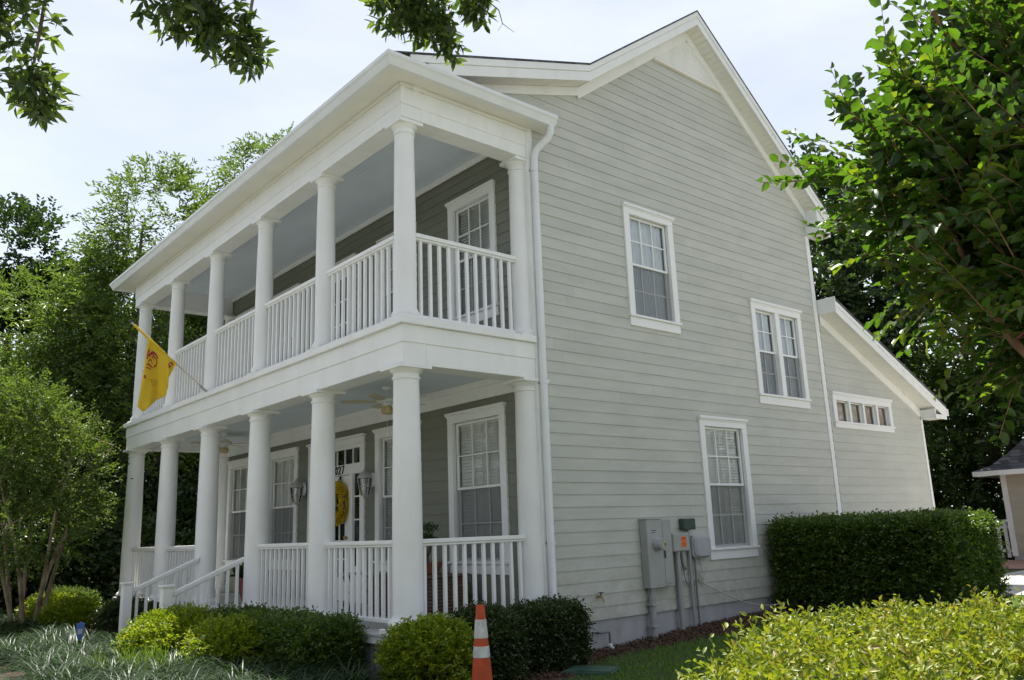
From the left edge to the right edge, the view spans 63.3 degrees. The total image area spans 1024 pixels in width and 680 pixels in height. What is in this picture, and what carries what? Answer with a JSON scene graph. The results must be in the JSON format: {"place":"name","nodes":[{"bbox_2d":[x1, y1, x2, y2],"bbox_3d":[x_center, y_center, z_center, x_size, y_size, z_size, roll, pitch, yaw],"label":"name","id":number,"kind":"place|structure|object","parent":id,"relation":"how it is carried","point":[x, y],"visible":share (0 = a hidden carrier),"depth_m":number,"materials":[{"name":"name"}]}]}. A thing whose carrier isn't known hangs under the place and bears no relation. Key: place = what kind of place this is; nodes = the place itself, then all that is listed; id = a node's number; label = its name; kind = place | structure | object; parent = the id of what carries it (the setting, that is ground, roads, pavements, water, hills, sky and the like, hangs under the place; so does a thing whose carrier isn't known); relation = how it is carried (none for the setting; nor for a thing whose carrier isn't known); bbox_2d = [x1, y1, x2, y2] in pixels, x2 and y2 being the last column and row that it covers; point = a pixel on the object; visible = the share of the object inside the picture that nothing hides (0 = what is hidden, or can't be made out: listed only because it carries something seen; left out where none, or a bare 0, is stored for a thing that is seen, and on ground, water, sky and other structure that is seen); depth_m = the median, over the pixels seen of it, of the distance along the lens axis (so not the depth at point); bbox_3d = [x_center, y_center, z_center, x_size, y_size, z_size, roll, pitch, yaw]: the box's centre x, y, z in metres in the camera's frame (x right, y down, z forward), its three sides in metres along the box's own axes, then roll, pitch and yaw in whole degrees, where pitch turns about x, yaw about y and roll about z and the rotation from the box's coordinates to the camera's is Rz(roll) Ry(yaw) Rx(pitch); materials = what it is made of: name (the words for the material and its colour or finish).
{"place":"outdoors","nodes":[
{"label":"outdoors","id":0,"kind":"place"},
{"bbox_2d":[229,562,268,601],"bbox_3d":[-4.445,4.066,14.217,0.763,0.785,0.703,-5,-13,13],"label":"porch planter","id":1,"kind":"object","parent":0,"point":[241,571],"visible":0.09,"depth_m":14.02,"materials":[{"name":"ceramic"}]},
{"bbox_2d":[337,571,385,611],"bbox_3d":[-2.119,3.529,11.642,0.720,0.519,0.720,9,-17,-39],"label":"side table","id":2,"kind":"object","parent":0,"point":[349,579],"visible":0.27,"depth_m":11.54,"materials":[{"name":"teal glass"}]},
{"bbox_2d":[367,573,469,616],"bbox_3d":[-1.229,3.298,10.789,0.720,0.495,1.360,9,-17,-39],"label":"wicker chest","id":3,"kind":"object","parent":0,"point":[440,591],"visible":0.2,"depth_m":10.36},
{"bbox_2d":[423,522,441,574],"bbox_3d":[-1.107,2.679,10.714,0.442,0.665,0.513,-1,-13,-6],"label":"potted bonsai","id":4,"kind":"object","parent":3,"relation":"on","point":[428,534],"visible":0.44,"depth_m":10.68,"materials":[{"name":"plant"}]},
{"bbox_2d":[0,519,1023,679],"bbox_3d":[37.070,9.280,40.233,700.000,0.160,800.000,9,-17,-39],"label":"ground","id":5,"kind":"structure","parent":0,"point":[660,673],"depth_m":9.54,"materials":[{"name":"soil"}]},
{"bbox_2d":[0,192,116,407],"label":"woodland tree","id":6,"kind":"object","parent":5,"relation":"on","point":[35,220],"visible":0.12,"depth_m":30.19,"materials":[{"name":"green plant"}]},
{"bbox_2d":[0,257,152,571],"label":"cypress tree","id":7,"kind":"object","parent":5,"relation":"on","point":[27,358],"visible":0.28,"depth_m":22.73,"materials":[{"name":"plant"}]},
{"bbox_2d":[0,457,198,614],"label":"undergrowth","id":8,"kind":"object","parent":5,"relation":"on","point":[109,574],"visible":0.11,"depth_m":19.30,"materials":[{"name":"green plant"}]},
{"bbox_2d":[3,150,224,548],"bbox_3d":[-11.019,0.680,24.469,7.294,13.688,7.308,9,-17,-39],"label":"cypress tree","id":9,"kind":"object","parent":5,"relation":"on","point":[111,265],"visible":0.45,"depth_m":23.41,"materials":[{"name":"plant"}]},
{"bbox_2d":[42,305,199,582],"bbox_3d":[-13.026,3.735,29.291,8.694,10.193,9.114,9,-17,-39],"label":"woodland tree","id":10,"kind":"object","parent":5,"relation":"on","point":[150,456],"visible":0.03,"depth_m":26.55,"materials":[{"name":"green plant"}]},
{"bbox_2d":[150,121,293,469],"bbox_3d":[-7.621,0.165,26.473,7.542,15.142,7.254,9,-17,-39],"label":"cypress tree","id":11,"kind":"object","parent":5,"relation":"on","point":[245,154],"visible":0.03,"depth_m":26.64,"materials":[{"name":"plant"}]},
{"bbox_2d":[0,0,513,132],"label":"shade oak","id":12,"kind":"object","parent":5,"relation":"on","point":[424,21],"visible":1,"depth_m":4.67,"materials":[{"name":"green plant"}]},
{"bbox_2d":[0,629,578,679],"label":"planting bed","id":13,"kind":"object","parent":5,"relation":"on","point":[551,678],"visible":0.03,"depth_m":10.06,"materials":[{"name":"brown soil"}]},
{"bbox_2d":[13,590,82,624],"bbox_3d":[-8.662,5.091,15.614,1.311,0.783,1.303,9,-17,-39],"label":"golden shrub","id":14,"kind":"object","parent":13,"relation":"on","point":[30,603],"visible":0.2,"depth_m":15.41,"materials":[{"name":"green plant"}]},
{"bbox_2d":[0,361,132,630],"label":"crape myrtle","id":15,"kind":"object","parent":13,"relation":"on","point":[16,489],"visible":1,"depth_m":15.04,"materials":[{"name":"green plant"}]},
{"bbox_2d":[33,584,102,600],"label":"golden shrub","id":16,"kind":"object","parent":13,"relation":"on","point":[71,590],"visible":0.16,"depth_m":16.81,"materials":[{"name":"green plant"}]},
{"bbox_2d":[33,592,103,634],"bbox_3d":[-7.711,4.828,14.595,1.218,0.771,1.079,9,-17,-39],"label":"golden shrub","id":17,"kind":"object","parent":13,"relation":"on","point":[78,609],"visible":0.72,"depth_m":14.36,"materials":[{"name":"green plant"}]},
{"bbox_2d":[76,622,84,642],"bbox_3d":[-5.977,4.162,11.481,0.110,0.530,0.039,4,-14,-26],"label":"garden sign","id":18,"kind":"object","parent":13,"relation":"on","point":[80,627],"visible":0.77,"depth_m":11.50,"materials":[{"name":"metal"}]},
{"bbox_2d":[88,594,148,636],"bbox_3d":[-6.702,4.784,14.443,1.184,0.710,1.091,-7,-14,20],"label":"dark shrub","id":19,"kind":"object","parent":13,"relation":"on","point":[108,612],"visible":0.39,"depth_m":14.11,"materials":[{"name":"green plant"}]},
{"bbox_2d":[75,640,166,679],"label":"grassy clump","id":20,"kind":"object","parent":13,"relation":"on","point":[129,656],"visible":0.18,"depth_m":9.31,"materials":[{"name":"green plant"}]},
{"bbox_2d":[131,600,158,622],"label":"dark shrub","id":21,"kind":"object","parent":13,"relation":"on","point":[149,606],"visible":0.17,"depth_m":13.19,"materials":[{"name":"green plant"}]},
{"bbox_2d":[119,636,193,677],"bbox_3d":[-3.997,3.560,9.249,0.861,0.500,1.129,9,-17,-39],"label":"grassy clump","id":22,"kind":"object","parent":13,"relation":"on","point":[159,661],"visible":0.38,"depth_m":9.15,"materials":[{"name":"green plant"}]},
{"bbox_2d":[110,600,223,661],"bbox_3d":[-4.175,3.686,10.331,1.439,0.830,1.839,9,-17,-39],"label":"golden shrub","id":23,"kind":"object","parent":13,"relation":"on","point":[170,625],"visible":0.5,"depth_m":9.94,"materials":[{"name":"green plant"}]},
{"bbox_2d":[0,606,430,679],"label":"liriope","id":24,"kind":"object","parent":13,"relation":"on","point":[34,649],"visible":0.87,"depth_m":8.95,"materials":[{"name":"green plant"}]},
{"bbox_2d":[177,611,274,673],"bbox_3d":[-3.172,3.524,9.599,1.328,0.746,1.504,9,-17,-39],"label":"golden shrub","id":25,"kind":"object","parent":13,"relation":"on","point":[234,630],"visible":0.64,"depth_m":9.20,"materials":[{"name":"green plant"}]},
{"bbox_2d":[204,600,372,679],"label":"hedge","id":26,"kind":"object","parent":13,"relation":"on","point":[303,634],"visible":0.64,"depth_m":8.93,"materials":[{"name":"green plant"}]},
{"bbox_2d":[373,610,473,679],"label":"golden shrub","id":27,"kind":"object","parent":13,"relation":"on","point":[427,643],"visible":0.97,"depth_m":7.98,"materials":[{"name":"green plant"}]},
{"bbox_2d":[435,599,535,679],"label":"dark shrub","id":28,"kind":"object","parent":13,"relation":"on","point":[509,643],"visible":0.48,"depth_m":8.46,"materials":[{"name":"green plant"}]},
{"bbox_2d":[503,593,596,675],"bbox_3d":[0.373,3.307,9.259,1.222,0.896,0.894,9,-17,-39],"label":"hedge","id":29,"kind":"object","parent":13,"relation":"on","point":[559,632],"visible":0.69,"depth_m":9.04,"materials":[{"name":"green plant"}]},
{"bbox_2d":[472,605,492,679],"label":"traffic cone","id":30,"kind":"object","parent":5,"relation":"on","point":[481,668],"visible":1,"depth_m":7.50,"materials":[{"name":"orange plastic"}]},
{"bbox_2d":[31,330,1004,583],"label":"woods","id":31,"kind":"object","parent":5,"relation":"on","point":[922,375],"depth_m":39.44,"materials":[{"name":"green plant"}]},
{"bbox_2d":[110,10,948,678],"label":"house","id":32,"kind":"structure","parent":5,"relation":"on","point":[586,312],"depth_m":12.08,"materials":[{"name":"grey"}]},
{"bbox_2d":[128,320,206,411],"bbox_3d":[-5.457,0.451,13.238,1.325,1.439,0.158,9,-17,-39],"label":"flag","id":33,"kind":"object","parent":32,"relation":"attached to","point":[160,364],"visible":1,"depth_m":13.11,"materials":[{"name":"yellow fabric"}]},
{"bbox_2d":[189,433,244,469],"bbox_3d":[-5.456,2.100,15.607,1.178,0.691,1.222,9,-17,-39],"label":"ceiling fan","id":34,"kind":"object","parent":32,"relation":"hanging from","point":[224,443],"visible":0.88,"depth_m":15.59,"materials":[{"name":"white plastic"}]},
{"bbox_2d":[223,457,247,568],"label":"window","id":35,"kind":"structure","parent":32,"relation":"in","point":[237,469],"depth_m":17.16,"materials":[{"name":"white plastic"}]},
{"bbox_2d":[234,306,254,377],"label":"window","id":36,"kind":"structure","parent":32,"relation":"in","point":[253,308],"depth_m":17.83,"materials":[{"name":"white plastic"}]},
{"bbox_2d":[269,447,299,569],"bbox_3d":[-4.168,3.149,15.501,0.368,2.175,1.300,9,-17,-39],"label":"window","id":37,"kind":"structure","parent":32,"relation":"in","point":[284,465],"depth_m":15.63,"materials":[{"name":"white plastic"}]},
{"bbox_2d":[273,283,300,363],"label":"window","id":38,"kind":"structure","parent":32,"relation":"in","point":[297,284],"depth_m":16.36,"materials":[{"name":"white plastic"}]},
{"bbox_2d":[290,479,305,504],"bbox_3d":[-3.794,2.685,14.691,0.266,0.460,0.236,9,-17,-39],"label":"wall lantern","id":39,"kind":"object","parent":32,"relation":"attached to","point":[296,483],"depth_m":14.64,"materials":[{"name":"grey metal"}]},
{"bbox_2d":[306,433,365,602],"bbox_3d":[-2.840,2.996,13.967,0.408,2.640,1.980,9,-17,-39],"label":"front door","id":40,"kind":"structure","parent":32,"relation":"in","point":[350,452],"depth_m":13.57,"materials":[{"name":"white wood"}]},
{"bbox_2d":[335,466,343,474],"bbox_3d":[-2.887,2.185,13.915,0.012,0.142,0.305,9,-17,-39],"label":"house number","id":41,"kind":"object","parent":32,"relation":"attached to","point":[339,473],"visible":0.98,"depth_m":13.92,"materials":[{"name":"black metal"}]},
{"bbox_2d":[335,476,348,525],"bbox_3d":[-2.888,2.665,13.742,0.217,0.822,0.630,9,-17,-39],"label":"wreath","id":42,"kind":"object","parent":32,"relation":"attached to","point":[341,490],"visible":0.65,"depth_m":13.59,"materials":[{"name":"yellow plant"}]},
{"bbox_2d":[335,253,356,339],"bbox_3d":[-2.941,-0.195,14.675,0.408,2.380,1.300,9,-17,-39],"label":"balcony door","id":43,"kind":"structure","parent":32,"relation":"in","point":[348,257],"depth_m":14.56,"materials":[{"name":"white plastic"}]},
{"bbox_2d":[357,468,375,497],"bbox_3d":[-2.277,2.229,12.954,0.266,0.460,0.236,9,-17,-39],"label":"wall lantern","id":44,"kind":"object","parent":32,"relation":"attached to","point":[366,474],"depth_m":12.90,"materials":[{"name":"grey metal"}]},
{"bbox_2d":[340,387,425,436],"bbox_3d":[-1.680,0.996,11.412,1.176,0.691,1.222,9,-17,-39],"label":"ceiling fan","id":45,"kind":"object","parent":32,"relation":"hanging from","point":[384,404],"visible":0.9,"depth_m":11.34,"materials":[{"name":"white plastic"}]},
{"bbox_2d":[376,222,416,322],"bbox_3d":[-1.722,-0.783,13.288,0.368,1.943,1.130,9,-17,-39],"label":"window","id":46,"kind":"structure","parent":32,"relation":"in","point":[391,234],"depth_m":13.58,"materials":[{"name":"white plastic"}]},
{"bbox_2d":[372,420,421,571],"bbox_3d":[-1.619,2.384,12.582,0.368,2.175,1.300,9,-17,-39],"label":"window","id":47,"kind":"structure","parent":32,"relation":"in","point":[383,444],"depth_m":12.91,"materials":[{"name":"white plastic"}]},
{"bbox_2d":[445,179,499,323],"bbox_3d":[-0.464,-1.161,11.848,0.368,1.943,1.130,9,-17,-39],"label":"window","id":48,"kind":"structure","parent":32,"relation":"in","point":[471,217],"depth_m":11.92,"materials":[{"name":"white plastic"}]},
{"bbox_2d":[444,402,509,574],"bbox_3d":[-0.360,2.006,11.141,0.368,2.175,1.300,9,-17,-39],"label":"window","id":49,"kind":"structure","parent":32,"relation":"in","point":[476,437],"depth_m":11.21,"materials":[{"name":"white plastic"}]},
{"bbox_2d":[597,592,604,601],"bbox_3d":[1.107,3.198,10.332,0.072,0.122,0.128,9,-17,-39],"label":"hose bib","id":50,"kind":"object","parent":32,"relation":"attached to","point":[601,597],"visible":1,"depth_m":10.32,"materials":[{"name":"gold metal"}]},
{"bbox_2d":[595,631,614,648],"bbox_3d":[1.155,3.756,10.255,0.250,0.309,0.089,3,-14,-21],"label":"drain pipe","id":51,"kind":"object","parent":32,"relation":"attached to","point":[609,633],"visible":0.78,"depth_m":10.27,"materials":[{"name":"plastic"}]},
{"bbox_2d":[620,201,682,333],"bbox_3d":[1.990,-1.026,12.455,1.160,1.855,0.368,9,-17,-39],"label":"window","id":52,"kind":"structure","parent":32,"relation":"in","point":[653,301],"depth_m":12.46,"materials":[{"name":"white plastic"}]},
{"bbox_2d":[638,518,674,638],"bbox_3d":[1.992,3.209,11.017,0.525,1.652,0.251,9,-17,-39],"label":"electric meter","id":53,"kind":"object","parent":32,"relation":"attached to","point":[657,553],"visible":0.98,"depth_m":11.01,"materials":[{"name":"grey metal"}]},
{"bbox_2d":[661,519,674,585],"bbox_3d":[2.067,2.871,11.243,0.203,0.865,0.120,9,-17,-39],"label":"breaker door","id":54,"kind":"structure","parent":53,"relation":"in","point":[665,523],"depth_m":11.20,"materials":[{"name":"grey metal"}]},
{"bbox_2d":[671,532,689,629],"bbox_3d":[2.318,3.373,11.335,0.355,1.450,0.114,9,-17,-39],"label":"junction box","id":55,"kind":"object","parent":32,"relation":"attached to","point":[680,543],"visible":0.94,"depth_m":11.35,"materials":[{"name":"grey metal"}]},
{"bbox_2d":[679,518,696,627],"bbox_3d":[2.490,3.310,11.514,0.260,1.640,0.096,9,-17,-39],"label":"controller box","id":56,"kind":"object","parent":32,"relation":"attached to","point":[687,524],"visible":0.87,"depth_m":11.57,"materials":[{"name":"green plastic"}]},
{"bbox_2d":[690,535,710,626],"bbox_3d":[2.686,3.453,11.630,0.400,1.400,0.120,9,-17,-39],"label":"cable box","id":57,"kind":"object","parent":32,"relation":"attached to","point":[700,546],"visible":0.94,"depth_m":11.65,"materials":[{"name":"grey plastic"}]},
{"bbox_2d":[698,558,704,582],"bbox_3d":[2.659,3.247,11.707,0.140,0.346,0.032,9,-17,-39],"label":"cable","id":58,"kind":"object","parent":57,"relation":"hanging from","point":[700,572],"visible":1,"depth_m":11.69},
{"bbox_2d":[697,415,759,559],"bbox_3d":[3.179,2.238,12.637,1.230,2.090,0.368,9,-17,-39],"label":"window","id":59,"kind":"structure","parent":32,"relation":"in","point":[728,492],"depth_m":12.66,"materials":[{"name":"white plastic"}]},
{"bbox_2d":[703,582,788,605],"bbox_3d":[3.479,3.683,12.100,1.852,0.414,0.057,6,-15,-32],"label":"cable","id":60,"kind":"object","parent":32,"relation":"attached to","point":[741,600],"visible":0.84,"depth_m":11.94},
{"bbox_2d":[748,298,811,408],"bbox_3d":[4.501,0.283,14.304,1.570,1.765,0.368,9,-17,-39],"label":"window","id":61,"kind":"structure","parent":32,"relation":"in","point":[781,372],"depth_m":14.25,"materials":[{"name":"white plastic"}]},
{"bbox_2d":[828,391,895,432],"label":"window","id":62,"kind":"structure","parent":32,"relation":"in","point":[850,411],"depth_m":15.72,"materials":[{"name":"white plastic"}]},
{"bbox_2d":[562,665,620,676],"bbox_3d":[0.848,3.518,8.822,0.540,0.065,0.380,-7,-14,20],"label":"valve box","id":63,"kind":"object","parent":5,"relation":"on","point":[589,670],"visible":0.86,"depth_m":8.73,"materials":[{"name":"green plastic"}]},
{"bbox_2d":[492,609,813,679],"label":"mulch chips","id":64,"kind":"object","parent":5,"relation":"on","point":[694,631],"visible":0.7,"depth_m":10.57,"materials":[{"name":"brown wood"}]},
{"bbox_2d":[580,611,813,664],"bbox_3d":[2.545,3.850,10.861,4.700,0.156,0.950,9,-17,-39],"label":"mulch strip","id":65,"kind":"object","parent":5,"relation":"on","point":[645,648],"visible":0.3,"depth_m":10.63,"materials":[{"name":"brown plant"}]},
{"bbox_2d":[556,594,1023,679],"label":"grass","id":66,"kind":"structure","parent":5,"relation":"on","point":[716,638],"depth_m":9.24,"materials":[{"name":"green plant"}]},
{"bbox_2d":[675,584,1023,679],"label":"azalea hedge","id":67,"kind":"object","parent":5,"relation":"on","point":[971,642],"visible":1,"depth_m":4.05,"materials":[{"name":"green plant"}]},
{"bbox_2d":[787,135,944,477],"bbox_3d":[9.191,0.307,26.000,8.051,13.420,8.554,9,-17,-39],"label":"woodland tree","id":68,"kind":"object","parent":5,"relation":"on","point":[845,290],"visible":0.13,"depth_m":24.35,"materials":[{"name":"green plant"}]},
{"bbox_2d":[763,506,1012,616],"bbox_3d":[5.491,3.276,12.278,2.098,1.580,2.993,9,-17,-39],"label":"hedge","id":69,"kind":"object","parent":5,"relation":"on","point":[850,559],"visible":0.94,"depth_m":11.60,"materials":[{"name":"green plant"}]},
{"bbox_2d":[754,0,1023,444],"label":"crape myrtle","id":70,"kind":"object","parent":5,"relation":"on","point":[944,141],"visible":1,"depth_m":3.63,"materials":[{"name":"green plant"}]},
{"bbox_2d":[848,191,1023,522],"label":"woodland tree","id":71,"kind":"object","parent":5,"relation":"on","point":[970,429],"visible":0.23,"depth_m":26.17,"materials":[{"name":"green plant"}]},
{"bbox_2d":[928,422,1023,548],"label":"undergrowth","id":72,"kind":"object","parent":5,"relation":"on","point":[986,487],"visible":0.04,"depth_m":28.97,"materials":[{"name":"green plant"}]},
{"bbox_2d":[972,439,1023,559],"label":"garage","id":73,"kind":"structure","parent":5,"relation":"on","point":[1007,469],"depth_m":23.56,"materials":[{"name":"beige"}]},
{"bbox_2d":[991,520,1011,556],"bbox_3d":[13.267,5.924,24.722,0.070,1.050,2.900,9,-17,-39],"label":"picket fence","id":74,"kind":"object","parent":5,"relation":"on","point":[1005,527],"visible":0.12,"depth_m":23.73,"materials":[{"name":"white paint"}]},
{"bbox_2d":[1000,560,1023,568],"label":"paver apron","id":75,"kind":"object","parent":5,"relation":"on","point":[1015,564],"visible":0.15,"depth_m":21.42,"materials":[{"name":"brick"}]},
{"bbox_2d":[0,0,1023,510],"label":"sky","id":76,"kind":"structure","parent":0,"point":[138,94],"materials":[{"name":"white"}]},
{"bbox_2d":[1001,570,1023,594],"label":"driveway","id":77,"kind":"structure","parent":0,"point":[1016,580],"depth_m":16.07,"materials":[{"name":"concrete"}]}
]}

